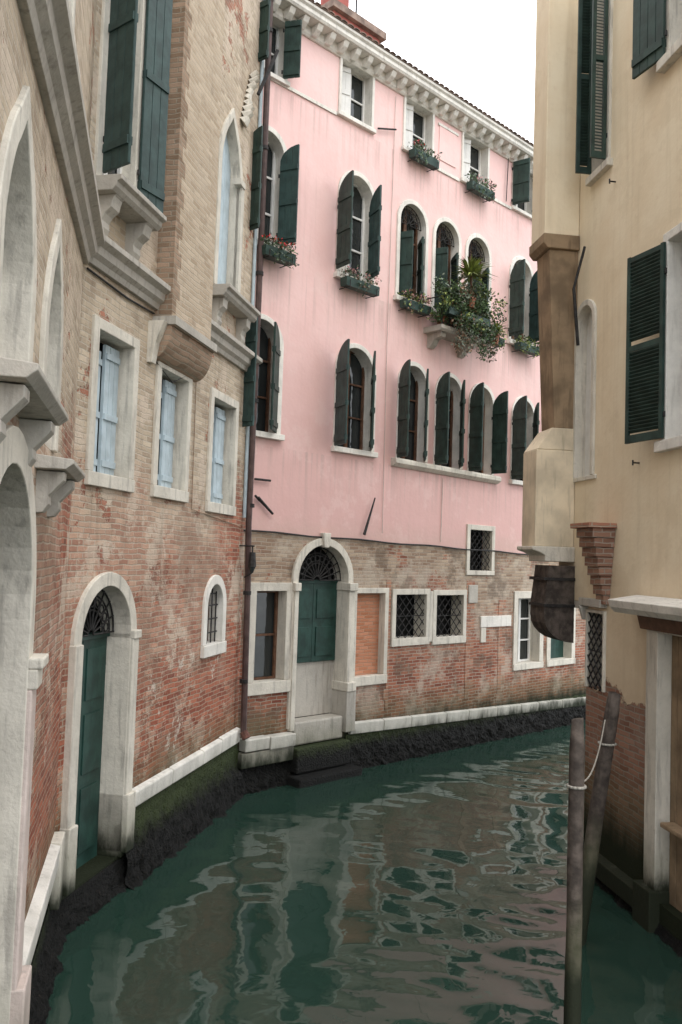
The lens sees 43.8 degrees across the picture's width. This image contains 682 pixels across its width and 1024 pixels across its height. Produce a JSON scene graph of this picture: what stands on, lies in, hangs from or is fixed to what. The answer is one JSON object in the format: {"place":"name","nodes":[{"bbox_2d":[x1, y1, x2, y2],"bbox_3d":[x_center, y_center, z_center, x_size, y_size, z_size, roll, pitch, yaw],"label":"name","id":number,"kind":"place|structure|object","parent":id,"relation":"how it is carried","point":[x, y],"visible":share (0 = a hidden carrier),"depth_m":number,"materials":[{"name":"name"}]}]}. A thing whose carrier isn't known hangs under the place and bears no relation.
{"place":"outdoors","nodes":[
{"label":"outdoors","id":0,"kind":"place"},
{"bbox_2d":[46,721,681,1023],"bbox_3d":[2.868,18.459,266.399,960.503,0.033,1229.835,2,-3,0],"label":"canal water","id":1,"kind":"structure","parent":0,"point":[430,889],"depth_m":8.95,"materials":[{"name":"liquid"}]},
{"bbox_2d":[0,0,278,1023],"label":"brick palazzo","id":2,"kind":"structure","parent":1,"relation":"in","point":[128,310],"depth_m":9.47,"materials":[{"name":"brick"}]},
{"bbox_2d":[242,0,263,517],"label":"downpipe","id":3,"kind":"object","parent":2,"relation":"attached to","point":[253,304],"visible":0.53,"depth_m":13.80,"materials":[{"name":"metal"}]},
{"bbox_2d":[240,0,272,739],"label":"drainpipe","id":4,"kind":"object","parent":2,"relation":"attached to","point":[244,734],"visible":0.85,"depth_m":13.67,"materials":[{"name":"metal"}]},
{"bbox_2d":[239,761,290,793],"bbox_3d":[-1.174,4.405,13.814,1.100,0.683,0.344,5,-4,-44],"label":"algae footing","id":5,"kind":"object","parent":1,"relation":"in","point":[257,779],"visible":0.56,"depth_m":13.90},
{"bbox_2d":[286,713,361,788],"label":"water steps","id":6,"kind":"structure","parent":1,"relation":"in","point":[314,764],"depth_m":14.64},
{"bbox_2d":[214,35,585,751],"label":"facade","id":7,"kind":"structure","parent":1,"relation":"in","point":[316,311],"depth_m":16.21,"materials":[{"name":"pink paint"}]},
{"bbox_2d":[245,314,284,440],"bbox_3d":[-1.405,-2.256,14.109,1.020,2.060,0.380,5,-4,-44],"label":"first floor window stone frame","id":8,"kind":"object","parent":7,"relation":"attached to","point":[267,324],"visible":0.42,"depth_m":14.30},
{"bbox_2d":[242,317,257,426],"bbox_3d":[-1.508,-2.278,13.572,0.413,1.840,0.071,-1,-4,41],"label":"shutter","id":9,"kind":"object","parent":8,"relation":"attached to","point":[251,341],"visible":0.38,"depth_m":13.47,"materials":[{"name":"teal paint"}]},
{"bbox_2d":[256,325,270,431],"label":"glazing","id":10,"kind":"structure","parent":8,"relation":"attached to","point":[262,417],"depth_m":14.40,"materials":[{"name":"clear glass"}]},
{"bbox_2d":[269,322,280,432],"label":"shutter","id":11,"kind":"object","parent":8,"relation":"attached to","point":[273,423],"visible":1,"depth_m":13.98,"materials":[{"name":"green paint"}]},
{"bbox_2d":[248,582,291,695],"bbox_3d":[-1.259,2.091,14.169,0.930,1.830,0.320,5,-4,-44],"label":"ground window stone frame","id":12,"kind":"object","parent":7,"relation":"attached to","point":[280,682],"visible":0.63,"depth_m":14.27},
{"bbox_2d":[254,591,278,679],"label":"glazing","id":13,"kind":"structure","parent":12,"relation":"attached to","point":[266,635],"depth_m":14.35,"materials":[{"name":"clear glass"}]},
{"bbox_2d":[257,124,288,251],"bbox_3d":[-1.323,-5.421,14.261,0.960,2.120,0.380,5,-4,-44],"label":"second floor window stone frame","id":14,"kind":"object","parent":7,"relation":"attached to","point":[277,145],"visible":0.2,"depth_m":14.50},
{"bbox_2d":[249,126,262,230],"bbox_3d":[-1.431,-5.378,13.738,0.383,1.670,0.071,-1,-4,41],"label":"shutter","id":15,"kind":"object","parent":14,"relation":"attached to","point":[256,183],"visible":0.54,"depth_m":13.65,"materials":[{"name":"green paint"}]},
{"bbox_2d":[257,142,275,243],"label":"glazing","id":16,"kind":"structure","parent":14,"relation":"attached to","point":[270,190],"depth_m":14.55,"materials":[{"name":"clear glass"}]},
{"bbox_2d":[276,144,299,243],"bbox_3d":[-0.896,-5.331,14.266,0.383,1.670,0.071,1,-3,24],"label":"shutter","id":17,"kind":"object","parent":14,"relation":"attached to","point":[288,175],"visible":0.89,"depth_m":14.23,"materials":[{"name":"teal paint"}]},
{"bbox_2d":[264,22,289,87],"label":"third floor window stone frame","id":18,"kind":"object","parent":7,"relation":"on","point":[279,79],"visible":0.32,"depth_m":14.59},
{"bbox_2d":[258,0,270,61],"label":"shutter","id":19,"kind":"object","parent":18,"relation":"attached to","point":[264,31],"visible":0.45,"depth_m":13.88,"materials":[{"name":"green paint"}]},
{"bbox_2d":[264,25,278,74],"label":"glazing","id":20,"kind":"structure","parent":18,"relation":"attached to","point":[275,44],"depth_m":14.65,"materials":[{"name":"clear glass"}]},
{"bbox_2d":[281,19,301,78],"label":"shutter","id":21,"kind":"object","parent":18,"relation":"attached to","point":[292,48],"visible":1,"depth_m":14.39,"materials":[{"name":"green paint"}]},
{"bbox_2d":[260,234,298,267],"bbox_3d":[-1.065,-4.303,14.070,0.805,0.518,0.417,5,-4,-44],"label":"flower box","id":22,"kind":"object","parent":7,"relation":"attached to","point":[276,254],"visible":0.99,"depth_m":14.02,"materials":[{"name":"metal"}]},
{"bbox_2d":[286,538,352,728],"bbox_3d":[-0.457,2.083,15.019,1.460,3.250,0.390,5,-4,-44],"label":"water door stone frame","id":23,"kind":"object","parent":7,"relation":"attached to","point":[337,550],"visible":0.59,"depth_m":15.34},
{"bbox_2d":[287,533,357,731],"bbox_3d":[-0.381,2.140,15.008,1.560,3.540,0.430,5,-4,-44],"label":"door surround","id":24,"kind":"object","parent":7,"relation":"attached to","point":[344,700],"visible":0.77,"depth_m":15.25,"materials":[{"name":"stone"}]},
{"bbox_2d":[295,580,337,716],"bbox_3d":[-0.545,2.409,15.081,1.200,2.400,0.088,5,-4,-44],"label":"green water door","id":25,"kind":"structure","parent":24,"relation":"attached to","point":[316,638],"depth_m":15.15,"materials":[{"name":"paint"}]},
{"bbox_2d":[299,547,340,580],"bbox_3d":[-0.422,0.917,15.086,1.200,0.609,0.023,5,-4,-44],"label":"fan grille","id":26,"kind":"object","parent":24,"relation":"attached to","point":[317,571],"visible":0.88,"depth_m":15.12,"materials":[{"name":"metal"}]},
{"bbox_2d":[331,343,377,457],"bbox_3d":[0.191,-2.074,15.670,1.140,2.060,0.380,5,-4,-44],"label":"first floor window stone frame","id":27,"kind":"object","parent":7,"relation":"attached to","point":[362,354],"visible":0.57,"depth_m":15.91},
{"bbox_2d":[333,339,349,445],"bbox_3d":[0.009,-2.105,15.018,0.071,1.840,0.474,3,-3,-26],"label":"shutter","id":28,"kind":"object","parent":27,"relation":"attached to","point":[342,400],"visible":1,"depth_m":14.94,"materials":[{"name":"teal paint"}]},
{"bbox_2d":[337,351,364,449],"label":"glazing","id":29,"kind":"structure","parent":27,"relation":"attached to","point":[355,414],"depth_m":15.96,"materials":[{"name":"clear glass"}]},
{"bbox_2d":[369,351,375,450],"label":"shutter","id":30,"kind":"object","parent":27,"relation":"attached to","point":[372,411],"visible":1,"depth_m":15.46,"materials":[{"name":"green paint"}]},
{"bbox_2d":[333,170,377,286],"bbox_3d":[0.217,-5.246,15.766,1.080,2.120,0.380,5,-4,-44],"label":"second floor window stone frame","id":31,"kind":"object","parent":7,"relation":"attached to","point":[364,185],"visible":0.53,"depth_m":16.00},
{"bbox_2d":[335,170,353,268],"bbox_3d":[0.061,-5.209,15.151,0.071,1.670,0.443,4,-4,-36],"label":"shutter","id":32,"kind":"object","parent":31,"relation":"attached to","point":[344,224],"visible":1,"depth_m":15.09,"materials":[{"name":"green paint"}]},
{"bbox_2d":[340,184,364,279],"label":"glazing","id":33,"kind":"structure","parent":31,"relation":"attached to","point":[358,223],"depth_m":16.07,"materials":[{"name":"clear glass"}]},
{"bbox_2d":[367,185,381,279],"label":"shutter","id":34,"kind":"object","parent":31,"relation":"attached to","point":[374,237],"visible":0.93,"depth_m":15.64,"materials":[{"name":"teal paint"}]},
{"bbox_2d":[336,57,375,134],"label":"third floor window stone frame","id":35,"kind":"object","parent":7,"relation":"on","point":[367,125],"visible":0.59,"depth_m":16.01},
{"bbox_2d":[341,66,350,114],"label":"shutter","id":36,"kind":"object","parent":35,"relation":"attached to","point":[346,83],"visible":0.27,"depth_m":15.71,"materials":[{"name":"white paint"}]},
{"bbox_2d":[350,72,364,122],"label":"glazing","id":37,"kind":"structure","parent":35,"relation":"attached to","point":[357,97],"depth_m":16.09,"materials":[{"name":"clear glass"}]},
{"bbox_2d":[339,265,381,298],"bbox_3d":[0.354,-4.195,15.513,1.016,0.544,0.340,5,-4,-44],"label":"flower box","id":38,"kind":"object","parent":7,"relation":"attached to","point":[370,289],"visible":1,"depth_m":15.40,"materials":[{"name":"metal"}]},
{"bbox_2d":[352,588,388,686],"bbox_3d":[0.437,2.309,15.862,0.960,1.790,0.350,5,-4,-44],"label":"stone frame","id":39,"kind":"object","parent":7,"relation":"attached to","point":[379,676],"visible":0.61,"depth_m":16.01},
{"bbox_2d":[355,593,379,675],"bbox_3d":[0.406,2.274,15.882,0.780,1.520,0.080,5,-4,-44],"label":"brick infill","id":40,"kind":"object","parent":39,"relation":"attached to","point":[367,633],"visible":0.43,"depth_m":15.91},
{"bbox_2d":[254,127,508,534],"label":"tie irons","id":41,"kind":"object","parent":7,"relation":"attached to","point":[260,500],"visible":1,"depth_m":15.66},
{"bbox_2d":[243,99,527,554],"bbox_3d":[3.027,-3.474,18.311,12.800,8.870,0.038,5,-4,-44],"label":"cable","id":42,"kind":"object","parent":7,"relation":"attached to","point":[384,457],"visible":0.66,"depth_m":16.25,"materials":[{"name":"metal"}]},
{"bbox_2d":[263,75,510,209],"bbox_3d":[1.215,-7.567,16.656,7.400,1.000,0.040,5,-4,-44],"label":"string course","id":43,"kind":"object","parent":7,"relation":"attached to","point":[447,141],"visible":0.77,"depth_m":17.57,"materials":[{"name":"white stone"}]},
{"bbox_2d":[295,530,481,717],"bbox_3d":[2.463,-1.367,18.414,14.000,13.700,0.100,5,-4,-44],"label":"facade inner lining","id":44,"kind":"object","parent":7,"relation":"attached to","point":[409,607],"depth_m":17.20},
{"bbox_2d":[261,0,532,176],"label":"cornice","id":45,"kind":"structure","parent":7,"relation":"attached to","point":[360,54],"depth_m":16.28,"materials":[{"name":"white stone"}]},
{"bbox_2d":[309,0,533,146],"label":"tiled roof","id":46,"kind":"structure","parent":45,"relation":"on","point":[339,18],"depth_m":16.37,"materials":[{"name":"ceramic"}]},
{"bbox_2d":[390,589,430,646],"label":"grille window stone frame","id":47,"kind":"object","parent":7,"relation":"attached to","point":[415,639],"visible":0.66,"depth_m":16.78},
{"bbox_2d":[396,594,424,637],"bbox_3d":[1.332,2.034,16.618,0.912,0.853,0.030,5,-4,-44],"label":"diagonal grille","id":48,"kind":"object","parent":47,"relation":"attached to","point":[410,615],"visible":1,"depth_m":16.64,"materials":[{"name":"metal"}]},
{"bbox_2d":[237,697,585,768],"bbox_3d":[2.983,4.319,18.019,12.892,0.578,0.209,5,-4,-44],"label":"stone base course","id":49,"kind":"object","parent":7,"relation":"attached to","point":[260,750],"visible":0.81,"depth_m":16.01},
{"bbox_2d":[393,199,430,306],"bbox_3d":[1.336,-5.117,16.860,1.020,2.120,0.380,5,-4,-44],"label":"second floor window stone frame","id":50,"kind":"object","parent":7,"relation":"attached to","point":[416,207],"visible":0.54,"depth_m":17.00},
{"bbox_2d":[399,230,413,294],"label":"shutter","id":51,"kind":"object","parent":50,"relation":"attached to","point":[406,260],"visible":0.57,"depth_m":16.50,"materials":[{"name":"green paint"}]},
{"bbox_2d":[401,209,417,300],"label":"glazing","id":52,"kind":"structure","parent":50,"relation":"attached to","point":[404,227],"depth_m":17.16,"materials":[{"name":"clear glass"}]},
{"bbox_2d":[401,206,420,230],"bbox_3d":[1.355,-5.891,16.910,0.760,0.388,0.017,5,-4,-44],"label":"fan grille","id":53,"kind":"object","parent":50,"relation":"attached to","point":[407,215],"visible":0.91,"depth_m":16.94,"materials":[{"name":"metal"}]},
{"bbox_2d":[417,236,424,301],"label":"shutter","id":54,"kind":"object","parent":50,"relation":"attached to","point":[420,248],"visible":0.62,"depth_m":16.82,"materials":[{"name":"green paint"}]},
{"bbox_2d":[395,361,429,462],"bbox_3d":[1.325,-1.990,16.825,0.940,1.960,0.315,5,-4,-44],"label":"first floor window stone frame","id":55,"kind":"object","parent":7,"relation":"attached to","point":[418,371],"visible":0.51,"depth_m":17.03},
{"bbox_2d":[396,359,410,457],"bbox_3d":[1.190,-1.967,16.214,0.071,1.840,0.413,3,-3,-25],"label":"shutter","id":56,"kind":"object","parent":55,"relation":"attached to","point":[403,417],"visible":1,"depth_m":16.15,"materials":[{"name":"green paint"}]},
{"bbox_2d":[400,370,417,460],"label":"glazing","id":57,"kind":"structure","parent":55,"relation":"attached to","point":[413,421],"depth_m":17.10,"materials":[{"name":"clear glass"}]},
{"bbox_2d":[423,369,428,460],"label":"shutter","id":58,"kind":"object","parent":55,"relation":"attached to","point":[426,393],"visible":1,"depth_m":16.60,"materials":[{"name":"green paint"}]},
{"bbox_2d":[397,289,432,319],"bbox_3d":[1.475,-4.073,16.584,0.930,0.586,0.376,5,-4,-44],"label":"flower box","id":59,"kind":"object","parent":7,"relation":"attached to","point":[416,307],"visible":1,"depth_m":16.48,"materials":[{"name":"metal"}]},
{"bbox_2d":[401,96,434,156],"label":"third floor window stone frame","id":60,"kind":"object","parent":7,"relation":"on","point":[429,129],"visible":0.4,"depth_m":17.28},
{"bbox_2d":[405,104,413,148],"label":"shutter","id":61,"kind":"object","parent":60,"relation":"attached to","point":[409,126],"visible":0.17,"depth_m":16.94,"materials":[{"name":"white paint"}]},
{"bbox_2d":[412,109,425,151],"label":"glazing","id":62,"kind":"structure","parent":60,"relation":"attached to","point":[419,119],"depth_m":17.34,"materials":[{"name":"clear glass"}]},
{"bbox_2d":[407,139,441,171],"bbox_3d":[1.651,-7.085,16.846,0.933,0.527,0.343,5,-4,-44],"label":"flower box","id":63,"kind":"object","parent":7,"relation":"attached to","point":[421,157],"visible":1,"depth_m":16.77,"materials":[{"name":"metal"}]},
{"bbox_2d":[383,580,505,710],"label":"stone quoins","id":64,"kind":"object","parent":7,"relation":"attached to","point":[468,682],"visible":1,"depth_m":17.89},
{"bbox_2d":[391,457,500,483],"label":"long stone sill","id":65,"kind":"structure","parent":7,"relation":"attached to","point":[434,468],"depth_m":17.21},
{"bbox_2d":[430,217,461,319],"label":"second floor window stone frame","id":66,"kind":"object","parent":7,"relation":"attached to","point":[454,230],"visible":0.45,"depth_m":17.64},
{"bbox_2d":[434,247,447,308],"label":"shutter","id":67,"kind":"object","parent":66,"relation":"attached to","point":[441,264],"visible":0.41,"depth_m":17.26,"materials":[{"name":"green paint"}]},
{"bbox_2d":[436,226,450,309],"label":"glazing","id":68,"kind":"structure","parent":66,"relation":"attached to","point":[439,244],"depth_m":17.92,"materials":[{"name":"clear glass"}]},
{"bbox_2d":[450,253,458,288],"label":"shutter","id":69,"kind":"object","parent":66,"relation":"attached to","point":[454,260],"visible":0.51,"depth_m":17.63,"materials":[{"name":"green paint"}]},
{"bbox_2d":[433,373,462,468],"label":"first floor window stone frame","id":70,"kind":"object","parent":7,"relation":"attached to","point":[455,385],"visible":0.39,"depth_m":17.83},
{"bbox_2d":[434,372,449,464],"bbox_3d":[2.022,-1.873,17.022,0.071,1.840,0.414,4,-4,-33],"label":"shutter","id":71,"kind":"object","parent":70,"relation":"attached to","point":[441,455],"visible":1,"depth_m":16.97,"materials":[{"name":"green paint"}]},
{"bbox_2d":[440,391,452,467],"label":"glazing","id":72,"kind":"structure","parent":70,"relation":"attached to","point":[449,464],"depth_m":17.90,"materials":[{"name":"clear glass"}]},
{"bbox_2d":[458,380,465,467],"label":"shutter","id":73,"kind":"object","parent":70,"relation":"attached to","point":[461,432],"visible":1,"depth_m":17.42,"materials":[{"name":"green paint"}]},
{"bbox_2d":[431,590,466,644],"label":"grille window stone frame","id":74,"kind":"object","parent":7,"relation":"attached to","point":[453,638],"visible":0.67,"depth_m":17.68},
{"bbox_2d":[436,595,461,636],"bbox_3d":[2.195,2.129,17.462,0.893,0.853,0.030,5,-4,-44],"label":"diagonal grille","id":75,"kind":"object","parent":74,"relation":"attached to","point":[448,615],"visible":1,"depth_m":17.48,"materials":[{"name":"metal"}]},
{"bbox_2d":[423,295,484,358],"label":"balcony","id":76,"kind":"structure","parent":7,"relation":"attached to","point":[437,333],"depth_m":17.01,"materials":[{"name":"stone"}]},
{"bbox_2d":[426,273,507,362],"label":"balcony plants","id":77,"kind":"object","parent":7,"relation":"attached to","point":[463,314],"visible":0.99,"depth_m":17.04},
{"bbox_2d":[449,255,496,308],"bbox_3d":[2.652,-4.658,17.260,1.114,1.055,1.080,5,-4,-44],"label":"yucca plant","id":78,"kind":"object","parent":77,"relation":"on","point":[471,270],"visible":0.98,"depth_m":17.16,"materials":[{"name":"green plant"}]},
{"bbox_2d":[459,132,489,188],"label":"third floor window stone frame","id":79,"kind":"object","parent":7,"relation":"on","point":[485,163],"visible":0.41,"depth_m":18.61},
{"bbox_2d":[463,138,470,179],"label":"shutter","id":80,"kind":"object","parent":79,"relation":"attached to","point":[467,151],"visible":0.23,"depth_m":18.24,"materials":[{"name":"white paint"}]},
{"bbox_2d":[470,144,480,183],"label":"glazing","id":81,"kind":"structure","parent":79,"relation":"attached to","point":[475,160],"depth_m":18.68,"materials":[{"name":"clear glass"}]},
{"bbox_2d":[464,233,491,328],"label":"second floor window stone frame","id":82,"kind":"object","parent":7,"relation":"attached to","point":[481,241],"visible":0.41,"depth_m":18.55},
{"bbox_2d":[465,524,494,574],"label":"mezzanine window stone frame","id":83,"kind":"object","parent":7,"relation":"on","point":[491,542],"visible":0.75,"depth_m":18.41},
{"bbox_2d":[470,530,489,570],"bbox_3d":[2.961,0.824,18.242,0.793,0.873,0.030,5,-4,-44],"label":"diagonal grille","id":84,"kind":"object","parent":83,"relation":"attached to","point":[480,551],"visible":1,"depth_m":18.26,"materials":[{"name":"metal"}]},
{"bbox_2d":[464,169,496,202],"bbox_3d":[2.982,-6.938,18.152,0.928,0.546,0.339,5,-4,-44],"label":"flower box","id":85,"kind":"object","parent":7,"relation":"attached to","point":[475,187],"visible":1,"depth_m":18.07,"materials":[{"name":"metal"}]},
{"bbox_2d":[467,383,494,474],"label":"first floor window stone frame","id":86,"kind":"object","parent":7,"relation":"attached to","point":[489,399],"visible":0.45,"depth_m":18.60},
{"bbox_2d":[468,382,483,470],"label":"shutter","id":87,"kind":"object","parent":86,"relation":"attached to","point":[476,412],"visible":1,"depth_m":17.76,"materials":[{"name":"green paint"}]},
{"bbox_2d":[490,391,507,473],"bbox_3d":[3.429,-1.719,18.396,0.076,1.780,0.413,5,-4,-44],"label":"shutter","id":88,"kind":"object","parent":86,"relation":"attached to","point":[499,434],"visible":1,"depth_m":18.36,"materials":[{"name":"green paint"}]},
{"bbox_2d":[468,585,510,642],"bbox_3d":[3.225,2.200,18.409,1.580,1.230,0.060,5,-4,-44],"label":"stone plaque","id":89,"kind":"object","parent":7,"relation":"attached to","point":[495,621],"visible":1,"depth_m":18.23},
{"bbox_2d":[506,256,533,345],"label":"second floor window stone frame","id":90,"kind":"object","parent":7,"relation":"attached to","point":[529,274],"visible":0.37,"depth_m":19.75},
{"bbox_2d":[508,259,524,336],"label":"shutter","id":91,"kind":"object","parent":90,"relation":"attached to","point":[517,298],"visible":0.99,"depth_m":18.88,"materials":[{"name":"green paint"}]},
{"bbox_2d":[528,271,538,343],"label":"shutter","id":92,"kind":"object","parent":90,"relation":"attached to","point":[533,317],"visible":0.66,"depth_m":19.47,"materials":[{"name":"teal paint"}]},
{"bbox_2d":[509,396,534,485],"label":"first floor window stone frame","id":93,"kind":"object","parent":7,"relation":"attached to","point":[530,415],"visible":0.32,"depth_m":19.66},
{"bbox_2d":[511,395,526,478],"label":"shutter","id":94,"kind":"object","parent":93,"relation":"attached to","point":[519,430],"visible":0.92,"depth_m":18.86,"materials":[{"name":"green paint"}]},
{"bbox_2d":[532,402,539,438],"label":"shutter","id":95,"kind":"object","parent":93,"relation":"attached to","point":[535,423],"visible":0.44,"depth_m":19.40,"materials":[{"name":"green paint"}]},
{"bbox_2d":[511,163,532,219],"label":"third floor window stone frame","id":96,"kind":"object","parent":7,"relation":"on","point":[527,214],"visible":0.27,"depth_m":19.68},
{"bbox_2d":[511,158,529,204],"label":"shutter","id":97,"kind":"object","parent":96,"relation":"attached to","point":[521,180],"visible":1,"depth_m":19.09,"materials":[{"name":"green paint"}]},
{"bbox_2d":[512,335,539,358],"bbox_3d":[4.220,-3.748,19.254,0.947,0.508,0.395,5,-4,-44],"label":"flower box","id":98,"kind":"object","parent":7,"relation":"attached to","point":[524,346],"visible":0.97,"depth_m":19.13,"materials":[{"name":"metal"}]},
{"bbox_2d":[512,591,543,670],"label":"tall window stone frame","id":99,"kind":"object","parent":7,"relation":"attached to","point":[536,650],"visible":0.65,"depth_m":19.40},
{"bbox_2d":[517,598,530,661],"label":"glazing","id":100,"kind":"structure","parent":99,"relation":"attached to","point":[523,652],"depth_m":19.83,"materials":[{"name":"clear glass"}]},
{"bbox_2d":[546,608,575,666],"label":"green window stone frame","id":101,"kind":"object","parent":7,"relation":"attached to","point":[568,657],"visible":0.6,"depth_m":20.59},
{"bbox_2d":[551,638,562,657],"bbox_3d":[5.129,2.768,20.592,0.955,1.540,0.051,5,-4,-44],"label":"green boarding","id":102,"kind":"object","parent":101,"relation":"attached to","point":[556,648],"visible":0.2,"depth_m":20.66,"materials":[{"name":"paint"}]},
{"bbox_2d":[346,694,585,769],"bbox_3d":[3.791,4.745,18.702,10.150,0.871,0.304,5,-4,-44],"label":"algae footing","id":103,"kind":"object","parent":1,"relation":"in","point":[374,749],"visible":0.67,"depth_m":17.18,"materials":[{"name":"stone"}]},
{"bbox_2d":[563,718,586,1023],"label":"mooring pole","id":104,"kind":"object","parent":1,"relation":"in","point":[576,786],"visible":1,"depth_m":6.42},
{"bbox_2d":[517,0,681,956],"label":"cream palazzo","id":105,"kind":"structure","parent":1,"relation":"in","point":[602,497],"depth_m":10.22,"materials":[{"name":"paint"}]},
{"bbox_2d":[669,635,681,912],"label":"plank door","id":106,"kind":"structure","parent":105,"relation":"in","point":[675,868],"depth_m":8.88,"materials":[{"name":"brown paint"}]},
{"bbox_2d":[582,691,619,945],"bbox_3d":[2.520,3.499,8.627,0.589,3.324,0.192,2,-3,0],"label":"mooring pole","id":107,"kind":"object","parent":1,"relation":"in","point":[594,826],"visible":0.76,"depth_m":8.60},
{"bbox_2d":[315,0,536,144],"label":"sky","id":108,"kind":"structure","parent":0,"point":[483,51],"materials":[{"name":"white"}]},
{"bbox_3d":[0.510,-1.423,20.415,14.000,13.700,5.470,5,-4,-44],"label":"building body","id":109,"kind":"object","parent":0,"visible":0},
{"bbox_2d":[321,0,386,43],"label":"chimney","id":110,"kind":"object","parent":109,"relation":"on","point":[342,9],"visible":0.13,"depth_m":16.73,"materials":[{"name":"brick"}]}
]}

